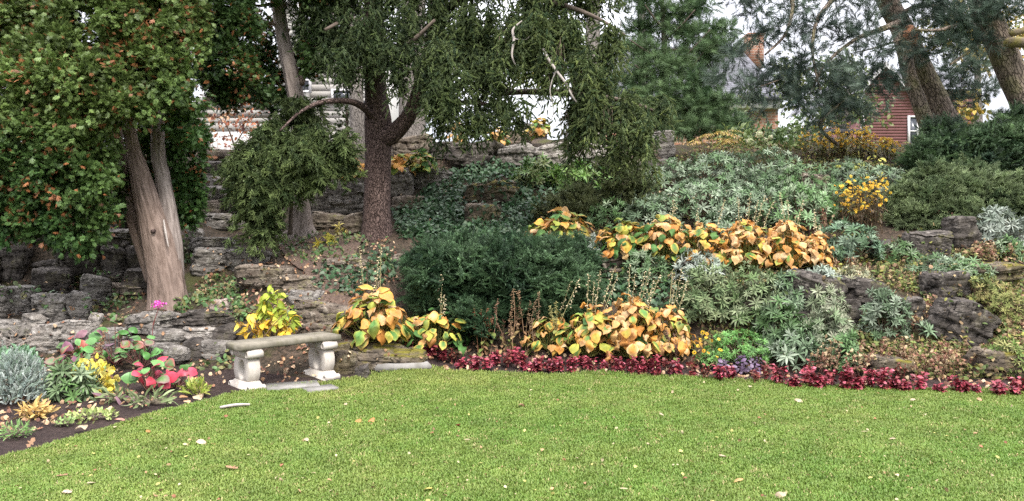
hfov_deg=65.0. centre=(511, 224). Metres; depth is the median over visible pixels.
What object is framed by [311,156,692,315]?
ivy
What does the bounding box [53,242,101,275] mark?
limestone rock
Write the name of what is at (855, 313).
limestone rock
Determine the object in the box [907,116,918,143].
window
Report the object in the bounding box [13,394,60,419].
dry grass tuft
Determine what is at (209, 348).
limestone rock
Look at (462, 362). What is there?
crimson bedding plant
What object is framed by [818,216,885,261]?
grey leaved perennial
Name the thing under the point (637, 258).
grey leaved perennial
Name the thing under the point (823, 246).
hosta
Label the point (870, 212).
black eyed daisy
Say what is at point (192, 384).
grass tuft
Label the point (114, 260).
limestone rock
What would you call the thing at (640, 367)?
crimson bedding plant
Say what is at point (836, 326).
grey leaved perennial
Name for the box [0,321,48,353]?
bare twiggy shrub
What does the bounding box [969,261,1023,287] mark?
limestone rock
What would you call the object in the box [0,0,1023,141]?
sky
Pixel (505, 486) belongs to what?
lawn litter
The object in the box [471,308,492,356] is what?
dead flower plant
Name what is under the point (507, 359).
crimson bedding plant
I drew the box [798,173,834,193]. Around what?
limestone rock
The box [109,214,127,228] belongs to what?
limestone rock
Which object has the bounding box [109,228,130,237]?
limestone rock
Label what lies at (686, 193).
grey leaved perennial
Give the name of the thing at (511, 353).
crimson bedding plant
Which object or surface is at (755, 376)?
crimson bedding plant
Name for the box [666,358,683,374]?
crimson bedding plant
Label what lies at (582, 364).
crimson bedding plant
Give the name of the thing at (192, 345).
limestone rock
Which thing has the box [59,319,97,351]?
limestone rock
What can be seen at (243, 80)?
white cedar
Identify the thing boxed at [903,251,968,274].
grey leaved perennial
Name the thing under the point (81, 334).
bergenia
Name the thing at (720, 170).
grey leaved perennial
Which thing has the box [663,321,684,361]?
dead flower plant
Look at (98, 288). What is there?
limestone rock
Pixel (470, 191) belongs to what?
limestone rock
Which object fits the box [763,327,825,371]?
grey leaved perennial
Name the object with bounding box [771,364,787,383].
crimson bedding plant
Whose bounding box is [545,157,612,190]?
leafy perennial
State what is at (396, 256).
limestone rock
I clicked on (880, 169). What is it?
grey leaved perennial
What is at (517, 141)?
limestone rock
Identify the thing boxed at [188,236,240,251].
limestone rock
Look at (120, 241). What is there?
limestone rock
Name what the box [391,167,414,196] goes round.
limestone rock
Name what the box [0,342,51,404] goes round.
lavender
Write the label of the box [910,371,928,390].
crimson bedding plant
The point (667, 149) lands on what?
limestone rock
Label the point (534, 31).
norway spruce
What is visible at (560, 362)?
crimson bedding plant
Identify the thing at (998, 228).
grey leaved perennial
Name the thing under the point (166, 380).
bergenia
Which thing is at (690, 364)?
crimson bedding plant
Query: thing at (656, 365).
crimson bedding plant
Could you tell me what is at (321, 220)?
limestone rock
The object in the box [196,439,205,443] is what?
fallen leaf
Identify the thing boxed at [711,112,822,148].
hydrangea
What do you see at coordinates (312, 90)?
clapboard house
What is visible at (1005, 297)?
grey leaved perennial
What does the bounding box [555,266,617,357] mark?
hosta
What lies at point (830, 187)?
grey leaved perennial
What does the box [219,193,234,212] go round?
limestone rock
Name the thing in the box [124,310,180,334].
limestone rock
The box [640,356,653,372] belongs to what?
crimson bedding plant
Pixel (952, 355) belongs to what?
withered plant
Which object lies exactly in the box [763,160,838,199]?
grey leaved perennial
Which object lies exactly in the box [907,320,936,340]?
grey leaved perennial
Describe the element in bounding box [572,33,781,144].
brick house
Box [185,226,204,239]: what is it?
limestone rock
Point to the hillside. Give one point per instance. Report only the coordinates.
(273, 354)
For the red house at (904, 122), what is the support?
on the terrace
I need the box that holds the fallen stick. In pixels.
[220,403,249,408]
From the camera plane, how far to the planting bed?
7.73 m
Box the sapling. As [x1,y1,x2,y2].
[198,103,263,150]
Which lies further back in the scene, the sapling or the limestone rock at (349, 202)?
the sapling
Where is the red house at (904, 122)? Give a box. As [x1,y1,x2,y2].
[788,61,974,144]
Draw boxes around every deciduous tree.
[331,13,364,149]
[399,1,462,137]
[501,6,599,140]
[682,78,767,142]
[766,47,900,136]
[914,0,1023,123]
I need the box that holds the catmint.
[0,343,44,369]
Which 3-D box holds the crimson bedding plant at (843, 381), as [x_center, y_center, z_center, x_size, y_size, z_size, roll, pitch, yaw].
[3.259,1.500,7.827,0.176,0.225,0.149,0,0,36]
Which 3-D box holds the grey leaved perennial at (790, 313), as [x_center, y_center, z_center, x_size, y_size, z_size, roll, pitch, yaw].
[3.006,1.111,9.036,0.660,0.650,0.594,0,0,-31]
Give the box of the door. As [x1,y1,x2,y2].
[209,132,251,149]
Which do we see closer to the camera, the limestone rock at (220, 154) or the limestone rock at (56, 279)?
the limestone rock at (56, 279)
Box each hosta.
[331,246,425,350]
[339,158,364,179]
[391,153,415,176]
[398,274,470,356]
[404,148,437,173]
[447,127,461,141]
[483,127,511,145]
[520,278,580,356]
[522,117,551,140]
[525,206,593,242]
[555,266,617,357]
[592,264,667,362]
[593,217,654,262]
[634,203,696,260]
[639,267,702,357]
[664,200,741,269]
[709,193,779,269]
[750,193,826,269]
[797,209,834,267]
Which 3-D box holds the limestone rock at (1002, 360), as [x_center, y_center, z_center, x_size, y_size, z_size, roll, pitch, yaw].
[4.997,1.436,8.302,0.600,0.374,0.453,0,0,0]
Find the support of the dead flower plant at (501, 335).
on the planting bed
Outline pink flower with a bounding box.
[149,300,166,360]
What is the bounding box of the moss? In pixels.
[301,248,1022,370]
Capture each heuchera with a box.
[712,358,736,370]
[732,354,761,374]
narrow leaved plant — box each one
[91,381,138,405]
[122,384,179,407]
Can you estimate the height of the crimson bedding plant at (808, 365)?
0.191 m
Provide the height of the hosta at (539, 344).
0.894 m
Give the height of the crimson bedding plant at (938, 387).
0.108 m
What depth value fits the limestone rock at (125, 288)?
10.54 m
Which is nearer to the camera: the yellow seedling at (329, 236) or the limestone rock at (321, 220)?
the yellow seedling at (329, 236)
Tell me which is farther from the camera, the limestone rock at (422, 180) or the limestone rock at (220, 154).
the limestone rock at (220, 154)
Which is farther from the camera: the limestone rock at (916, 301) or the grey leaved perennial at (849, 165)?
the grey leaved perennial at (849, 165)
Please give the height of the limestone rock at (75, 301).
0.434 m
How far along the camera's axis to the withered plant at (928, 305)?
8.97 m
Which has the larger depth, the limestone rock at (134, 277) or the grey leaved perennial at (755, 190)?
the grey leaved perennial at (755, 190)
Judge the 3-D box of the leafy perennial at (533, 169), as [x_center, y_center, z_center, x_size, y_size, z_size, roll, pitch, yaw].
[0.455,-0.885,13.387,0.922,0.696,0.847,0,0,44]
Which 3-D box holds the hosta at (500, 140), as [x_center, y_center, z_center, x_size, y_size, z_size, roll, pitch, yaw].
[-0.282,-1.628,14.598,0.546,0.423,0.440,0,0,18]
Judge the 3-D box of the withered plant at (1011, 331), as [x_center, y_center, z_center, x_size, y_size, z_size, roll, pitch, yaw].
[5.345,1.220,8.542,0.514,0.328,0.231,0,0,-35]
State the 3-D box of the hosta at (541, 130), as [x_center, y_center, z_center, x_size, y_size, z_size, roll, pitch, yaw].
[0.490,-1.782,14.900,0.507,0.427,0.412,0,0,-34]
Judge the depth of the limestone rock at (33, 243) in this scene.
11.33 m
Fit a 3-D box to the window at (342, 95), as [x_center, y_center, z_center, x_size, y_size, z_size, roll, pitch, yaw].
[-5.063,-3.853,23.925,0.648,0.379,0.110,0,0,0]
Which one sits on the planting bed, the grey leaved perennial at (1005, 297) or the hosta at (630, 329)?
the hosta at (630, 329)
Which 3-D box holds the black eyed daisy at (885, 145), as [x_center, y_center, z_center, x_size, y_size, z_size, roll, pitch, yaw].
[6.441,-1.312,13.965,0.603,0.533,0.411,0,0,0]
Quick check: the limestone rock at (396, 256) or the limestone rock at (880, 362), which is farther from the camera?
the limestone rock at (396, 256)
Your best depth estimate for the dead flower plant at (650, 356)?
8.99 m
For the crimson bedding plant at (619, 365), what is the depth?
8.71 m
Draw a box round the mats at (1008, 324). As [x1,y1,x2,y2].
[537,136,1023,379]
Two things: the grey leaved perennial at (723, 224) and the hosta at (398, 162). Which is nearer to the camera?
the grey leaved perennial at (723, 224)
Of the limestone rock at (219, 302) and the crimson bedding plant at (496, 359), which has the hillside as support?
the limestone rock at (219, 302)
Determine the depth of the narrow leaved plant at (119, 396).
7.23 m
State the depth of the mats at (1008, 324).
9.46 m
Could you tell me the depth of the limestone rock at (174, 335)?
9.16 m
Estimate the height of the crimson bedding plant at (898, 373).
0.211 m
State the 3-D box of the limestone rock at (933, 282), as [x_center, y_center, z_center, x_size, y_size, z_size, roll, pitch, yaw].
[5.047,0.740,9.381,0.557,0.419,0.374,0,0,0]
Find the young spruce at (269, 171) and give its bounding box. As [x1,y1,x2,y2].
[210,93,367,261]
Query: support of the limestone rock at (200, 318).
on the hillside
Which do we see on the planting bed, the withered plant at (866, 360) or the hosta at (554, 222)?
the withered plant at (866, 360)
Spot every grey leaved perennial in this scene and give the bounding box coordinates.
[586,197,638,228]
[586,232,607,252]
[617,193,684,232]
[619,185,655,202]
[620,246,670,282]
[643,157,698,188]
[653,176,744,219]
[667,247,728,283]
[674,260,749,323]
[675,150,764,187]
[694,211,744,238]
[707,180,796,223]
[714,260,786,326]
[729,145,805,187]
[732,185,772,202]
[749,294,804,353]
[755,268,806,312]
[757,180,839,228]
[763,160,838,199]
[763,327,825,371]
[794,315,830,357]
[802,296,858,357]
[803,284,852,321]
[805,263,841,277]
[807,180,853,216]
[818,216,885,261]
[819,155,874,186]
[824,328,865,372]
[830,263,875,279]
[850,163,907,202]
[856,286,913,340]
[874,238,926,267]
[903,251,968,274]
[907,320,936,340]
[945,256,998,280]
[957,271,1014,302]
[977,204,1023,245]
[981,335,1023,371]
[985,290,1023,322]
[987,233,1023,261]
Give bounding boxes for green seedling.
[0,418,36,440]
[52,415,75,425]
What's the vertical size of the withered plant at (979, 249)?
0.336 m
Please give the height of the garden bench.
0.467 m
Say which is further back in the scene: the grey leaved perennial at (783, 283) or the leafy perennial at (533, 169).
the leafy perennial at (533, 169)
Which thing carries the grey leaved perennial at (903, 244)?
on the hillside
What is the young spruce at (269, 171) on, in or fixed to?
on the hillside
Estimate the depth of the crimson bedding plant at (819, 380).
7.91 m
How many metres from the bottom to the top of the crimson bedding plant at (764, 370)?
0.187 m
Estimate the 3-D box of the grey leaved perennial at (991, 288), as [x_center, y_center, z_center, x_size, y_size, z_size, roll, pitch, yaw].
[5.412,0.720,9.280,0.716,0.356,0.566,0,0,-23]
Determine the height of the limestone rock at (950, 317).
0.610 m
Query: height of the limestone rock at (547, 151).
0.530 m
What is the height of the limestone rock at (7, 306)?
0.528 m
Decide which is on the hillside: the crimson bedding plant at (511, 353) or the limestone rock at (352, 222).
the limestone rock at (352, 222)
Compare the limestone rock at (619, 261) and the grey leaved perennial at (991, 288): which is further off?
the limestone rock at (619, 261)
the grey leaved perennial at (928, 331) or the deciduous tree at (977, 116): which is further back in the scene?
the deciduous tree at (977, 116)
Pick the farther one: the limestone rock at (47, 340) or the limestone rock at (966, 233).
the limestone rock at (966, 233)
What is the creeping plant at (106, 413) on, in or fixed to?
on the planting bed
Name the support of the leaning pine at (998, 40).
on the hillside
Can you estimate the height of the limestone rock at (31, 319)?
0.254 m
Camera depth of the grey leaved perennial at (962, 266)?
9.46 m
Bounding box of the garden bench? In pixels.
[226,331,340,390]
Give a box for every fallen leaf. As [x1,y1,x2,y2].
[26,437,34,446]
[75,425,87,428]
[193,395,201,399]
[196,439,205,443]
[775,491,786,497]
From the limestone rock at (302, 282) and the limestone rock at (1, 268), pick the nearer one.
the limestone rock at (302, 282)
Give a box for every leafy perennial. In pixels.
[506,152,569,188]
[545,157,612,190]
[833,159,865,180]
[861,155,885,179]
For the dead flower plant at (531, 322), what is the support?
on the planting bed
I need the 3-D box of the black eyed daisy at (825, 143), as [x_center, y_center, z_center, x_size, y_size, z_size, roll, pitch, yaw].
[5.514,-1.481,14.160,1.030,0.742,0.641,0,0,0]
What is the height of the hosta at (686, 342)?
1.013 m
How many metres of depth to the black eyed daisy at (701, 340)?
8.70 m
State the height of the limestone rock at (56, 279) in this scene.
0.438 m
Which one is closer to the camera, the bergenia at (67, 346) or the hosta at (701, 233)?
the bergenia at (67, 346)
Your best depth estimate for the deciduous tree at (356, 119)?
16.88 m
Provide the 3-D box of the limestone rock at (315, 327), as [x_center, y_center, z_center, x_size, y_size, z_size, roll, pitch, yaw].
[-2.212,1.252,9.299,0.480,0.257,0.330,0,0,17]
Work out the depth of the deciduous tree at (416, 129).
16.28 m
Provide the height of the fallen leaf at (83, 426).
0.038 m
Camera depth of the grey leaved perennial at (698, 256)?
9.95 m
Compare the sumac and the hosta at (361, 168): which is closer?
the hosta at (361, 168)
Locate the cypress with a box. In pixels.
[326,90,349,138]
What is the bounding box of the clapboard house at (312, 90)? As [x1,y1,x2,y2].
[272,1,398,139]
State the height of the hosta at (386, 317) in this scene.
1.208 m
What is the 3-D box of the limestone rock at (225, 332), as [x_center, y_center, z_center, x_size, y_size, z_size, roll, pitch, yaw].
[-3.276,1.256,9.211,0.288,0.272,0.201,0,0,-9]
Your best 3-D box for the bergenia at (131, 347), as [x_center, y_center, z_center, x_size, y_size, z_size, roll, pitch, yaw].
[-4.036,1.386,8.726,0.635,0.341,0.468,0,0,0]
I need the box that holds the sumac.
[682,130,744,148]
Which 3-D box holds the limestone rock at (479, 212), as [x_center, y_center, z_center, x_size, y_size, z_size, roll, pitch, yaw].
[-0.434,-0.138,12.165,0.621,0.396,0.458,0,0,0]
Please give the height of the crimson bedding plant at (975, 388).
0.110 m
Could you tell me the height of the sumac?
0.571 m
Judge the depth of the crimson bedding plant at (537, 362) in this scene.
8.80 m
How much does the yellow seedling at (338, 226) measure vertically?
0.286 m
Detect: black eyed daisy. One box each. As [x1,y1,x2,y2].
[689,330,721,370]
[797,121,854,159]
[834,175,893,233]
[835,126,877,159]
[864,135,900,162]
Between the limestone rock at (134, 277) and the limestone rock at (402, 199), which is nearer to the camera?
the limestone rock at (134, 277)
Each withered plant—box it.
[804,205,834,234]
[810,334,854,374]
[831,254,870,273]
[842,342,903,377]
[873,334,928,368]
[907,348,953,378]
[910,294,936,331]
[926,340,965,374]
[944,339,995,367]
[961,238,1017,260]
[1002,323,1023,348]
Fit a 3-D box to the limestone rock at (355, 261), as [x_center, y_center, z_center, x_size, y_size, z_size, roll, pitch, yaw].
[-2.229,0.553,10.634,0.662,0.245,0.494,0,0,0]
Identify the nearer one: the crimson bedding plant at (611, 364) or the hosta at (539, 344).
the crimson bedding plant at (611, 364)
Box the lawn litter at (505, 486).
[1,377,1017,500]
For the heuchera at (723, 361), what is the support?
on the planting bed
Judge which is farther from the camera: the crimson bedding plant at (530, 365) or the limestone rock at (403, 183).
the limestone rock at (403, 183)
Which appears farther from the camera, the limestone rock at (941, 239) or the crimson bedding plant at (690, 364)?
the limestone rock at (941, 239)
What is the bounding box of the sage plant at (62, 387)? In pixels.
[40,355,105,403]
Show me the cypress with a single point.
(346, 116)
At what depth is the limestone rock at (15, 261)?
11.03 m
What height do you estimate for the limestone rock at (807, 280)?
0.586 m
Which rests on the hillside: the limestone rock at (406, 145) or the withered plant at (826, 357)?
the limestone rock at (406, 145)
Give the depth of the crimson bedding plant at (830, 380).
7.96 m
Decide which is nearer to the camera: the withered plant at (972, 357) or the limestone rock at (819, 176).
the withered plant at (972, 357)
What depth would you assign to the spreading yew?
12.36 m
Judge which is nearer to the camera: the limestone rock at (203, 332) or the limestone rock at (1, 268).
the limestone rock at (203, 332)
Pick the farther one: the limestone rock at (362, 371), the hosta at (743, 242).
the hosta at (743, 242)
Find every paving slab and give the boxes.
[265,380,319,390]
[301,384,338,392]
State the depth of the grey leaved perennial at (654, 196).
12.42 m
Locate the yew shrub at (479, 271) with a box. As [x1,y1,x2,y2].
[388,225,608,347]
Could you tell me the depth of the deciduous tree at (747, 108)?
22.13 m
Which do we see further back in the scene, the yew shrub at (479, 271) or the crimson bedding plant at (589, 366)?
the yew shrub at (479, 271)
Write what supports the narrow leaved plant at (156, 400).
on the planting bed
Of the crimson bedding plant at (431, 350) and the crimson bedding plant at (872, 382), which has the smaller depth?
the crimson bedding plant at (872, 382)
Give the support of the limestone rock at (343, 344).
on the hillside
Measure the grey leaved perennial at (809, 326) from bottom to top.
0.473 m
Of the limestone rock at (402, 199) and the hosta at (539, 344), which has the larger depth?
the limestone rock at (402, 199)
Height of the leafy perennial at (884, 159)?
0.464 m
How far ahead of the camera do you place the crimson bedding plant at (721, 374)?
8.20 m
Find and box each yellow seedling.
[312,232,337,247]
[333,221,348,235]
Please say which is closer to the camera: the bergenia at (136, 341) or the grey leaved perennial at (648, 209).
the bergenia at (136, 341)
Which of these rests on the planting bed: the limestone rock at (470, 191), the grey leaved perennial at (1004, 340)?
the grey leaved perennial at (1004, 340)
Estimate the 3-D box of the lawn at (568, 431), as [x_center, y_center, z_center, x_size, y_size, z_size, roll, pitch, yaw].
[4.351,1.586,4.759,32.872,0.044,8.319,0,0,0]
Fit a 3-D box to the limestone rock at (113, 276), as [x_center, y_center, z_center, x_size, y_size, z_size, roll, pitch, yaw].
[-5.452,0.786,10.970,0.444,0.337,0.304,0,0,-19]
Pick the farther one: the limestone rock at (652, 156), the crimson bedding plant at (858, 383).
the limestone rock at (652, 156)
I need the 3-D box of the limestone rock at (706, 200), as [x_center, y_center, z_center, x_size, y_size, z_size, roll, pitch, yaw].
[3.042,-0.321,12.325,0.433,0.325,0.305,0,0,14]
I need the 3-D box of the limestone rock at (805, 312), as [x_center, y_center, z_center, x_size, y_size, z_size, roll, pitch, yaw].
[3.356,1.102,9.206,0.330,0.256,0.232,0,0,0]
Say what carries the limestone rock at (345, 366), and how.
on the hillside
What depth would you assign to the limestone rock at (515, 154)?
13.93 m
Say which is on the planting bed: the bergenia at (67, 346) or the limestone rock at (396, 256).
the bergenia at (67, 346)
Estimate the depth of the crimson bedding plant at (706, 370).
8.31 m
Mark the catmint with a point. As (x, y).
(27, 349)
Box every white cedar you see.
[0,0,221,310]
[190,0,336,240]
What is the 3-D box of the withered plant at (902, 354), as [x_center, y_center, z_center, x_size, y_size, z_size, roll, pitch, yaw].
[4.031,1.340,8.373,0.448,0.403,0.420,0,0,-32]
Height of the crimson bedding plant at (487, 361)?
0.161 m
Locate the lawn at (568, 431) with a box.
[24,368,1023,500]
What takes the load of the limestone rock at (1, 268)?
on the hillside
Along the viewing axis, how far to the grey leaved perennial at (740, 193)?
11.38 m
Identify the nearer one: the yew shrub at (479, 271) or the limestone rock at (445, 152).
the yew shrub at (479, 271)
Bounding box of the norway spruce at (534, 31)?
[279,0,683,242]
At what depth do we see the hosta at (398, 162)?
13.19 m
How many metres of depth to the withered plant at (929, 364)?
8.16 m
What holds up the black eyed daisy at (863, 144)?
on the hillside
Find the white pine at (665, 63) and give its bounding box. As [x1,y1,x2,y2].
[574,0,757,143]
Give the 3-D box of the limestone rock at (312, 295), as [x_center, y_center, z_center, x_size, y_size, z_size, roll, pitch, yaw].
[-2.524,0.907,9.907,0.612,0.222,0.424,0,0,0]
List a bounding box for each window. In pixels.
[298,67,311,92]
[331,89,348,97]
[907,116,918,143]
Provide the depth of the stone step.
8.75 m
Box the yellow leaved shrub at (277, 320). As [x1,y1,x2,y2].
[234,281,301,338]
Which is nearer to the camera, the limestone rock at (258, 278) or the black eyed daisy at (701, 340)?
the black eyed daisy at (701, 340)
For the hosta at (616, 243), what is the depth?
10.36 m
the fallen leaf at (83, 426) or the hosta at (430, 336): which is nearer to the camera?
the fallen leaf at (83, 426)
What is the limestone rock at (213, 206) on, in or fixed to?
on the hillside
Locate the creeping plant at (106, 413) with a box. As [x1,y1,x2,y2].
[65,406,118,424]
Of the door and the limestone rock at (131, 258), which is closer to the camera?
the limestone rock at (131, 258)
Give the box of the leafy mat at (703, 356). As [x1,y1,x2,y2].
[693,348,738,365]
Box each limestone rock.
[0,247,5,282]
[0,284,14,318]
[0,318,32,348]
[1,242,33,282]
[6,234,44,246]
[8,285,35,316]
[22,312,48,326]
[29,321,63,353]
[30,259,60,267]
[30,292,69,322]
[31,267,75,293]
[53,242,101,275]
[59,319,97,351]
[65,290,92,319]
[80,274,113,305]
[88,312,103,326]
[96,270,125,282]
[96,326,128,354]
[97,233,131,247]
[100,245,127,271]
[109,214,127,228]
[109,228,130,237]
[111,282,143,297]
[118,267,146,295]
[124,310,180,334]
[125,245,139,267]
[147,342,190,365]
[148,328,184,344]
[171,308,236,328]
[182,337,203,361]
[183,326,215,340]
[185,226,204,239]
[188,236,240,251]
[190,247,227,276]
[200,339,234,359]
[201,161,223,175]
[202,199,222,212]
[204,175,219,186]
[204,186,223,199]
[204,213,244,230]
[207,149,227,160]
[209,297,233,309]
[212,323,238,339]
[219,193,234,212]
[225,248,271,270]
[234,264,294,290]
[282,274,319,291]
[285,289,324,304]
[292,299,328,315]
[298,322,341,333]
[301,311,335,322]
[310,184,328,213]
[311,211,346,230]
[319,303,350,326]
[320,257,367,272]
[323,177,363,214]
[333,339,354,350]
[333,350,357,374]
[342,212,362,234]
[350,340,404,350]
[354,344,427,370]
[354,363,369,377]
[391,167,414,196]
[391,195,425,213]
[392,133,432,158]
[392,252,407,269]
[412,168,452,188]
[430,141,452,159]
[445,141,504,169]
[463,180,518,204]
[464,203,503,225]
[496,131,532,145]
[497,143,536,167]
[524,123,547,139]
[533,142,574,167]
[576,143,608,166]
[599,248,641,273]
[621,142,658,167]
[636,158,676,178]
[652,130,675,157]
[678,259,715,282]
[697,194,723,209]
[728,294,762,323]
[783,268,847,307]
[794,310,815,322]
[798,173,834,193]
[838,299,861,324]
[840,275,889,303]
[863,353,916,381]
[868,239,894,257]
[890,296,925,328]
[901,230,953,259]
[917,270,970,300]
[927,297,1001,346]
[941,216,981,251]
[961,346,1023,377]
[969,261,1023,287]
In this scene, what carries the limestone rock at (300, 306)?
on the hillside
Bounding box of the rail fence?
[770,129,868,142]
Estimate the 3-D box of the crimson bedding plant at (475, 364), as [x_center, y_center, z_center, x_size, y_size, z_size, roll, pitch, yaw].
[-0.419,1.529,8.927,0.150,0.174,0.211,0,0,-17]
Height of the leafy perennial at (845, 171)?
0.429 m
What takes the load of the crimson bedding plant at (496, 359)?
on the planting bed
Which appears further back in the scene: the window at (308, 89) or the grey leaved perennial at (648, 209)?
the window at (308, 89)
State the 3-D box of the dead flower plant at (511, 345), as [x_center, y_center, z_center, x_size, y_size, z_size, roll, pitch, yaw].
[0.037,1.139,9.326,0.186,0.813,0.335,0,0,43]
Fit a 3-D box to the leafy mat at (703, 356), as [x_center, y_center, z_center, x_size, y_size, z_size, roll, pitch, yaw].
[2.222,1.444,8.793,0.474,0.210,0.381,0,0,-21]
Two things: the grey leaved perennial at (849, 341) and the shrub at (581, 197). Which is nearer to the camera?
the grey leaved perennial at (849, 341)
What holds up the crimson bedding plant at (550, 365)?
on the planting bed
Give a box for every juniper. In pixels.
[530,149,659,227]
[876,150,1023,231]
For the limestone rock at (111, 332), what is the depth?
9.23 m
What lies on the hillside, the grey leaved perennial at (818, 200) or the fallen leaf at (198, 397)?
the grey leaved perennial at (818, 200)
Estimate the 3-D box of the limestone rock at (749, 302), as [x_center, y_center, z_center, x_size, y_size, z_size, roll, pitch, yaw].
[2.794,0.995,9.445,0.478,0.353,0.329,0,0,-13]
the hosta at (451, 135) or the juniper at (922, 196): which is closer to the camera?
the juniper at (922, 196)
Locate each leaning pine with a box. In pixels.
[698,0,983,145]
[897,0,1023,112]
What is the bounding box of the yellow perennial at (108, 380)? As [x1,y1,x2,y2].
[72,353,119,395]
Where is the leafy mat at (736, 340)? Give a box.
[702,327,773,364]
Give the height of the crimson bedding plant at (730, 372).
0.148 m
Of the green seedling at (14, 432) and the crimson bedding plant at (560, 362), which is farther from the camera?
the crimson bedding plant at (560, 362)
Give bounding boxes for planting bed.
[0,349,1022,455]
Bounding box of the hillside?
[0,139,1023,378]
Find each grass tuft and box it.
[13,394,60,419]
[177,375,211,394]
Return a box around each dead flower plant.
[87,330,108,377]
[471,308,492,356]
[487,300,506,353]
[504,289,526,355]
[523,291,541,356]
[547,302,563,355]
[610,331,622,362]
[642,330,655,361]
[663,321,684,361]
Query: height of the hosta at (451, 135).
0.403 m
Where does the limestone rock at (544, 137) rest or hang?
on the hillside
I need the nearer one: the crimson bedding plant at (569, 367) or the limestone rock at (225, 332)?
the crimson bedding plant at (569, 367)
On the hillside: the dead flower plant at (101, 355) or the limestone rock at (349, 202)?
the limestone rock at (349, 202)
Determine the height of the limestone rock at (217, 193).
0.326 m
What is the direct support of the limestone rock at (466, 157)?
on the hillside
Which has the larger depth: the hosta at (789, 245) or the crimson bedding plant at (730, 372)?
the hosta at (789, 245)
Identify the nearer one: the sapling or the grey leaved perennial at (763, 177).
the grey leaved perennial at (763, 177)
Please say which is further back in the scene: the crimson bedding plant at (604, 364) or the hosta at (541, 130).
the hosta at (541, 130)
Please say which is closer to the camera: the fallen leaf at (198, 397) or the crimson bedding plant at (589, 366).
the fallen leaf at (198, 397)
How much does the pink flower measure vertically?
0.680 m
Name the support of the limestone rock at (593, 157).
on the hillside
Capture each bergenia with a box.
[44,337,115,367]
[56,330,88,355]
[82,315,148,364]
[112,335,168,367]
[120,356,178,390]
[154,358,198,387]
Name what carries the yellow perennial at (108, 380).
on the planting bed
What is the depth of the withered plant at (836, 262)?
9.98 m
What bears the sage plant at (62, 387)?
on the planting bed
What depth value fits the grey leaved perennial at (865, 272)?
9.51 m
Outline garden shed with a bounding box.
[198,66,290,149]
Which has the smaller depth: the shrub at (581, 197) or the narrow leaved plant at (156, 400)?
the narrow leaved plant at (156, 400)
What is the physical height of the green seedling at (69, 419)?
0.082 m
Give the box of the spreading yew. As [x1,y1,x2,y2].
[891,99,1023,179]
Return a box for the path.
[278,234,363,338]
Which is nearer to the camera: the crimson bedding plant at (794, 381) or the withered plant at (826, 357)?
the crimson bedding plant at (794, 381)
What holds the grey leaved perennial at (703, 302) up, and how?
on the hillside
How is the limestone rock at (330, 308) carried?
on the hillside
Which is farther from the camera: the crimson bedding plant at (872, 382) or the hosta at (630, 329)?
the hosta at (630, 329)
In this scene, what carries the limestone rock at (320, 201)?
on the hillside
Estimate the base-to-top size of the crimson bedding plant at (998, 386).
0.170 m
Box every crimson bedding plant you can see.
[423,342,437,356]
[438,340,448,359]
[446,348,459,362]
[454,357,469,368]
[468,355,479,369]
[479,354,494,369]
[489,350,500,365]
[503,352,511,366]
[506,346,519,362]
[513,351,527,368]
[523,361,537,372]
[532,355,543,371]
[543,358,558,372]
[556,357,564,370]
[566,356,577,372]
[577,356,584,367]
[582,355,597,370]
[599,359,608,370]
[608,354,617,370]
[612,356,625,371]
[624,356,637,372]
[636,361,645,374]
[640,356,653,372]
[649,354,662,375]
[662,358,670,371]
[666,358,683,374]
[685,356,698,376]
[700,363,711,377]
[712,365,726,380]
[725,365,736,378]
[751,368,760,382]
[760,360,770,378]
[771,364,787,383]
[786,374,803,386]
[799,365,815,383]
[803,370,827,387]
[805,358,816,373]
[823,369,837,384]
[837,367,854,388]
[842,363,854,375]
[842,372,866,389]
[862,368,878,387]
[876,367,894,389]
[887,376,899,388]
[894,362,910,379]
[897,379,912,390]
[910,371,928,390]
[932,383,947,392]
[947,375,972,391]
[971,384,981,392]
[989,379,1007,394]
[1006,376,1023,394]
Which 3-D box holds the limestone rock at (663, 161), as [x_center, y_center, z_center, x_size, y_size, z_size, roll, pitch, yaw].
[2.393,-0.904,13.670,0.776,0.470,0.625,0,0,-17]
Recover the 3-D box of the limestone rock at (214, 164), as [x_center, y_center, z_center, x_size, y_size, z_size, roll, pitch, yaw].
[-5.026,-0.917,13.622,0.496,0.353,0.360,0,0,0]
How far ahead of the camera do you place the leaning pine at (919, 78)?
12.78 m
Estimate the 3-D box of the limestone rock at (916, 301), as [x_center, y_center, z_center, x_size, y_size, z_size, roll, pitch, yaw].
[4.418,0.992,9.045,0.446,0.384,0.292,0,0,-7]
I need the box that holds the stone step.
[375,361,431,372]
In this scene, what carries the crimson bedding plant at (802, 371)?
on the planting bed

